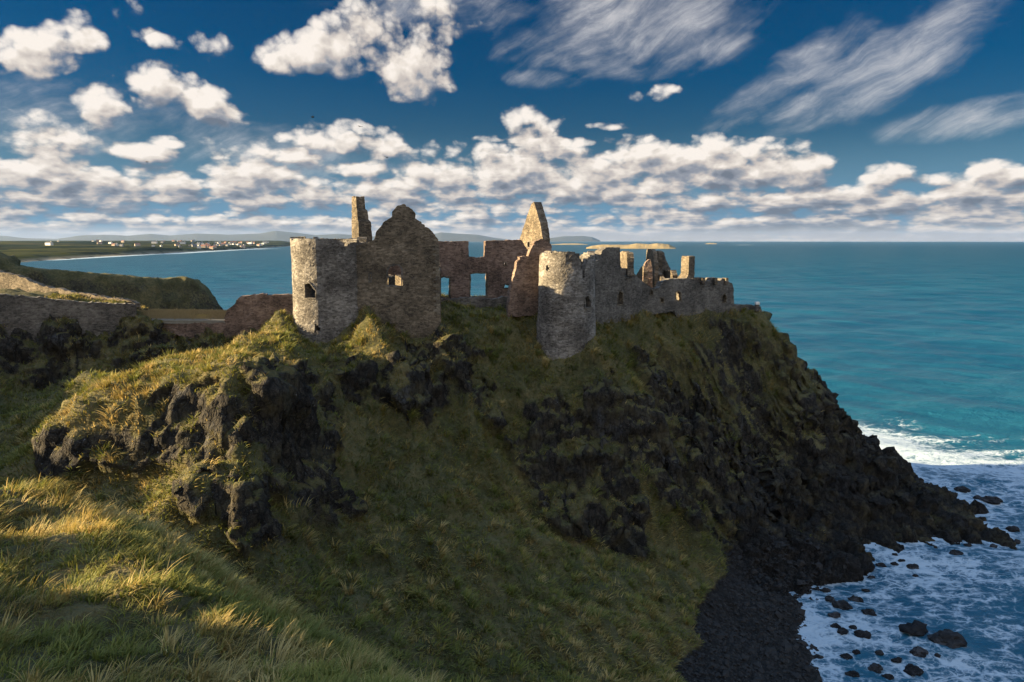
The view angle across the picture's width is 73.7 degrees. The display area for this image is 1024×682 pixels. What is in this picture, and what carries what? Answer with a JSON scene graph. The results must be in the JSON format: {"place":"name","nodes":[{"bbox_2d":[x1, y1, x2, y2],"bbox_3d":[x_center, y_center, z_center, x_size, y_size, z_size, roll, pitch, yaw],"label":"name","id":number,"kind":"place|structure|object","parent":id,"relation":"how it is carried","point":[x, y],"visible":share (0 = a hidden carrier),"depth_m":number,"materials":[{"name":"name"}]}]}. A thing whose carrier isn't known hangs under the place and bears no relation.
{"place":"outdoors","nodes":[
{"label":"outdoors","id":0,"kind":"place"},
{"bbox_2d":[0,252,222,315],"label":"headland","id":1,"kind":"structure","parent":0,"point":[179,292],"depth_m":233.02,"materials":[{"name":"green plant"}]},
{"bbox_2d":[0,241,289,261],"bbox_3d":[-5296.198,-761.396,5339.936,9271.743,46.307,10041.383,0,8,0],"label":"coast","id":2,"kind":"structure","parent":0,"point":[26,251],"depth_m":2321.11},
{"bbox_2d":[0,488,364,681],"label":"clifftop ledge","id":3,"kind":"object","parent":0,"point":[80,609],"visible":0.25,"depth_m":8.18,"materials":[{"name":"green plant"}]},
{"bbox_2d":[0,473,462,681],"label":"clifftop grass","id":4,"kind":"structure","parent":3,"relation":"on","point":[374,667],"depth_m":8.48,"materials":[{"name":"green plant"}]},
{"bbox_2d":[0,231,507,241],"bbox_3d":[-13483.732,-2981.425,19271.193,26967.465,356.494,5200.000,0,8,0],"label":"hills","id":5,"kind":"structure","parent":0,"point":[286,236],"depth_m":18045.44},
{"bbox_2d":[0,288,1017,681],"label":"headland","id":6,"kind":"structure","parent":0,"point":[854,492],"depth_m":75.86,"materials":[{"name":"green plant"}]},
{"bbox_2d":[0,294,136,342],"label":"retaining wall","id":7,"kind":"structure","parent":6,"relation":"on","point":[28,314],"depth_m":86.16,"materials":[{"name":"stone"}]},
{"bbox_2d":[0,270,140,308],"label":"path","id":8,"kind":"structure","parent":6,"relation":"on","point":[8,280],"depth_m":99.80,"materials":[{"name":"stone"}]},
{"bbox_2d":[162,322,225,338],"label":"bridge abutment","id":9,"kind":"object","parent":6,"relation":"on","point":[191,330],"visible":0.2,"depth_m":95.38,"materials":[{"name":"stone"}]},
{"bbox_2d":[137,308,226,323],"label":"footbridge","id":10,"kind":"object","parent":9,"relation":"on","point":[171,316],"visible":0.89,"depth_m":95.21,"materials":[{"name":"brown concrete"}]},
{"bbox_2d":[223,293,292,338],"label":"gate wall","id":11,"kind":"structure","parent":6,"relation":"on","point":[246,312],"depth_m":94.15,"materials":[{"name":"stone"}]},
{"bbox_2d":[290,236,366,342],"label":"round tower","id":12,"kind":"structure","parent":6,"relation":"on","point":[324,287],"depth_m":80.68,"materials":[{"name":"grey stone"}]},
{"bbox_2d":[304,282,315,298],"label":"window","id":13,"kind":"structure","parent":12,"relation":"in","point":[306,287],"depth_m":80.43,"materials":[{"name":"stone"}]},
{"bbox_2d":[351,196,371,280],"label":"chimney stack","id":14,"kind":"object","parent":6,"relation":"on","point":[361,224],"visible":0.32,"depth_m":91.95,"materials":[{"name":"stone"}]},
{"bbox_2d":[356,204,440,337],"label":"gabled house","id":15,"kind":"structure","parent":6,"relation":"on","point":[398,259],"depth_m":82.40,"materials":[{"name":"stone"}]},
{"bbox_2d":[368,272,371,282],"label":"window","id":16,"kind":"structure","parent":15,"relation":"in","point":[369,281],"depth_m":81.96,"materials":[{"name":"stone"}]},
{"bbox_2d":[386,264,402,286],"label":"window","id":17,"kind":"structure","parent":15,"relation":"in","point":[399,265],"depth_m":82.28,"materials":[{"name":"stone"}]},
{"bbox_2d":[0,291,833,681],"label":"slope grass","id":18,"kind":"structure","parent":6,"relation":"on","point":[412,576],"depth_m":61.98,"materials":[{"name":"green plant"}]},
{"bbox_2d":[441,296,507,308],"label":"terrace wall","id":19,"kind":"structure","parent":6,"relation":"on","point":[483,302],"depth_m":93.20,"materials":[{"name":"stone"}]},
{"bbox_2d":[438,240,527,298],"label":"hall wall","id":20,"kind":"structure","parent":6,"relation":"on","point":[459,265],"depth_m":97.30,"materials":[{"name":"stone"}]},
{"bbox_2d":[441,276,450,297],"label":"window","id":21,"kind":"structure","parent":20,"relation":"in","point":[441,276],"depth_m":96.51,"materials":[{"name":"stone"}]},
{"bbox_2d":[469,272,487,297],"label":"window","id":22,"kind":"structure","parent":20,"relation":"in","point":[486,284],"depth_m":97.72,"materials":[{"name":"stone"}]},
{"bbox_2d":[506,239,551,316],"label":"broken wall","id":23,"kind":"structure","parent":6,"relation":"on","point":[522,298],"depth_m":90.85,"materials":[{"name":"stone"}]},
{"bbox_2d":[520,202,549,248],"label":"gable end","id":24,"kind":"structure","parent":6,"relation":"on","point":[535,227],"depth_m":109.74,"materials":[{"name":"stone"}]},
{"bbox_2d":[536,251,595,359],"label":"round tower","id":25,"kind":"structure","parent":6,"relation":"on","point":[566,323],"depth_m":85.65,"materials":[{"name":"grey stone"}]},
{"bbox_2d":[584,295,590,307],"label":"window","id":26,"kind":"structure","parent":25,"relation":"in","point":[587,304],"depth_m":86.29,"materials":[{"name":"stone"}]},
{"bbox_2d":[595,247,641,324],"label":"curtain wall","id":27,"kind":"structure","parent":6,"relation":"on","point":[618,288],"depth_m":94.08,"materials":[{"name":"stone"}]},
{"bbox_2d":[617,290,623,305],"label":"window","id":28,"kind":"structure","parent":27,"relation":"in","point":[621,294],"depth_m":95.43,"materials":[{"name":"stone"}]},
{"bbox_2d":[637,249,658,287],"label":"ruined gable","id":29,"kind":"structure","parent":6,"relation":"on","point":[648,273],"depth_m":109.55,"materials":[{"name":"stone"}]},
{"bbox_2d":[657,250,677,280],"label":"ruined gable","id":30,"kind":"structure","parent":6,"relation":"on","point":[665,271],"depth_m":111.93,"materials":[{"name":"stone"}]},
{"bbox_2d":[642,278,696,317],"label":"curtain wall","id":31,"kind":"structure","parent":6,"relation":"on","point":[660,296],"depth_m":101.78,"materials":[{"name":"stone"}]},
{"bbox_2d":[675,290,681,301],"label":"window","id":32,"kind":"structure","parent":31,"relation":"in","point":[679,293],"depth_m":102.65,"materials":[{"name":"stone"}]},
{"bbox_2d":[676,256,694,298],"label":"chimney stack","id":33,"kind":"object","parent":6,"relation":"on","point":[687,266],"visible":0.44,"depth_m":104.35,"materials":[{"name":"stone"}]},
{"bbox_2d":[693,277,733,314],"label":"battlement","id":34,"kind":"object","parent":6,"relation":"on","point":[713,294],"visible":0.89,"depth_m":106.75,"materials":[{"name":"stone"}]},
{"bbox_2d":[721,293,726,302],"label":"window","id":35,"kind":"structure","parent":34,"relation":"in","point":[724,295],"depth_m":108.44,"materials":[{"name":"stone"}]},
{"bbox_2d":[734,304,761,311],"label":"parapet wall","id":36,"kind":"structure","parent":6,"relation":"on","point":[740,306],"depth_m":111.89,"materials":[{"name":"stone"}]},
{"bbox_2d":[673,530,828,681],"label":"shingle","id":37,"kind":"object","parent":6,"relation":"on","point":[785,644],"visible":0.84,"depth_m":70.93,"materials":[{"name":"stone"}]},
{"bbox_2d":[754,302,759,310],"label":"stone post","id":38,"kind":"object","parent":6,"relation":"on","point":[757,304],"visible":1,"depth_m":111.71,"materials":[{"name":"grey stone"}]},
{"bbox_2d":[0,0,1023,241],"label":"sky","id":39,"kind":"structure","parent":0,"point":[626,120],"materials":[{"name":"blue"}]},
{"bbox_2d":[20,241,1023,681],"bbox_3d":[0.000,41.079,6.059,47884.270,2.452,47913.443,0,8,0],"label":"sea","id":40,"kind":"structure","parent":0,"point":[912,353],"depth_m":221.23,"materials":[{"name":"liquid"}]},
{"bbox_2d":[825,595,834,602],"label":"boulder","id":41,"kind":"object","parent":40,"relation":"in","point":[829,598],"visible":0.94,"depth_m":79.44,"materials":[{"name":"black stone"}]},
{"bbox_2d":[828,612,840,617],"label":"boulder","id":42,"kind":"object","parent":40,"relation":"in","point":[835,614],"visible":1,"depth_m":75.66,"materials":[{"name":"black stone"}]},
{"bbox_2d":[830,623,840,627],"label":"boulder","id":43,"kind":"object","parent":40,"relation":"in","point":[834,625],"visible":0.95,"depth_m":73.70,"materials":[{"name":"black stone"}]},
{"bbox_2d":[832,600,852,609],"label":"boulder","id":44,"kind":"object","parent":40,"relation":"in","point":[842,604],"visible":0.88,"depth_m":77.71,"materials":[{"name":"black stone"}]},
{"bbox_2d":[837,627,848,634],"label":"boulder","id":45,"kind":"object","parent":40,"relation":"in","point":[842,630],"visible":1,"depth_m":72.54,"materials":[{"name":"black stone"}]},
{"bbox_2d":[839,653,852,659],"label":"boulder","id":46,"kind":"object","parent":40,"relation":"in","point":[846,656],"visible":1,"depth_m":68.71,"materials":[{"name":"black stone"}]},
{"bbox_2d":[845,670,859,676],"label":"boulder","id":47,"kind":"object","parent":40,"relation":"in","point":[853,673],"visible":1,"depth_m":65.91,"materials":[{"name":"black stone"}]},
{"bbox_2d":[848,625,856,629],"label":"boulder","id":48,"kind":"object","parent":40,"relation":"in","point":[854,627],"visible":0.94,"depth_m":73.54,"materials":[{"name":"black stone"}]},
{"bbox_2d":[847,596,863,601],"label":"boulder","id":49,"kind":"object","parent":40,"relation":"in","point":[856,599],"visible":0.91,"depth_m":79.95,"materials":[{"name":"black stone"}]},
{"bbox_2d":[852,649,860,654],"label":"boulder","id":50,"kind":"object","parent":40,"relation":"in","point":[856,652],"visible":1,"depth_m":69.36,"materials":[{"name":"black stone"}]},
{"bbox_2d":[854,630,870,638],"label":"boulder","id":51,"kind":"object","parent":40,"relation":"in","point":[862,634],"visible":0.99,"depth_m":71.96,"materials":[{"name":"black stone"}]},
{"bbox_2d":[861,608,876,615],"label":"boulder","id":52,"kind":"object","parent":40,"relation":"in","point":[869,611],"visible":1,"depth_m":76.44,"materials":[{"name":"black stone"}]},
{"bbox_2d":[867,663,882,673],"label":"boulder","id":53,"kind":"object","parent":40,"relation":"in","point":[876,668],"visible":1,"depth_m":66.90,"materials":[{"name":"grey stone"}]},
{"bbox_2d":[875,650,883,655],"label":"boulder","id":54,"kind":"object","parent":40,"relation":"in","point":[879,652],"visible":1,"depth_m":69.16,"materials":[{"name":"grey stone"}]},
{"bbox_2d":[875,562,886,566],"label":"boulder","id":55,"kind":"object","parent":40,"relation":"in","point":[881,564],"visible":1,"depth_m":89.07,"materials":[{"name":"black stone"}]},
{"bbox_2d":[881,674,893,679],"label":"boulder","id":56,"kind":"object","parent":40,"relation":"in","point":[889,676],"visible":1,"depth_m":65.85,"materials":[{"name":"black stone"}]},
{"bbox_2d":[891,657,902,662],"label":"boulder","id":57,"kind":"object","parent":40,"relation":"in","point":[897,659],"visible":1,"depth_m":68.02,"materials":[{"name":"black stone"}]},
{"bbox_2d":[906,563,918,568],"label":"boulder","id":58,"kind":"object","parent":40,"relation":"in","point":[912,566],"visible":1,"depth_m":88.30,"materials":[{"name":"black stone"}]},
{"bbox_2d":[898,620,927,636],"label":"boulder","id":59,"kind":"object","parent":40,"relation":"in","point":[917,628],"visible":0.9,"depth_m":72.23,"materials":[{"name":"black stone"}]},
{"bbox_2d":[903,663,923,675],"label":"boulder","id":60,"kind":"object","parent":40,"relation":"in","point":[912,670],"visible":1,"depth_m":66.58,"materials":[{"name":"black stone"}]},
{"bbox_2d":[909,646,928,657],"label":"boulder","id":61,"kind":"object","parent":40,"relation":"in","point":[918,651],"visible":1,"depth_m":69.00,"materials":[{"name":"grey stone"}]},
{"bbox_2d":[927,629,966,648],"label":"boulder","id":62,"kind":"object","parent":40,"relation":"in","point":[949,638],"visible":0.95,"depth_m":70.64,"materials":[{"name":"grey stone"}]},
{"bbox_2d":[949,549,963,554],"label":"boulder","id":63,"kind":"object","parent":40,"relation":"in","point":[954,552],"visible":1,"depth_m":91.06,"materials":[{"name":"black stone"}]},
{"bbox_2d":[954,486,970,492],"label":"boulder","id":64,"kind":"object","parent":40,"relation":"in","point":[963,489],"visible":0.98,"depth_m":114.19,"materials":[{"name":"black stone"}]},
{"bbox_2d":[979,496,1002,504],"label":"boulder","id":65,"kind":"object","parent":40,"relation":"in","point":[993,500],"visible":1,"depth_m":109.62,"materials":[{"name":"black stone"}]},
{"bbox_2d":[1005,526,1019,531],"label":"boulder","id":66,"kind":"object","parent":40,"relation":"in","point":[1012,528],"visible":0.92,"depth_m":99.47,"materials":[{"name":"black stone"}]},
{"bbox_2d":[551,243,587,244],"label":"island","id":67,"kind":"structure","parent":0,"point":[570,244],"depth_m":6368.43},
{"bbox_2d":[550,236,599,241],"bbox_3d":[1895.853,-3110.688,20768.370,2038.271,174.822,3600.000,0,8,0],"label":"hills","id":68,"kind":"structure","parent":0,"point":[573,239],"depth_m":19671.39,"materials":[{"name":"grey"}]},
{"bbox_2d":[586,243,675,248],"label":"island","id":69,"kind":"structure","parent":0,"point":[649,246],"depth_m":3422.11,"materials":[{"name":"beige"}]}
]}

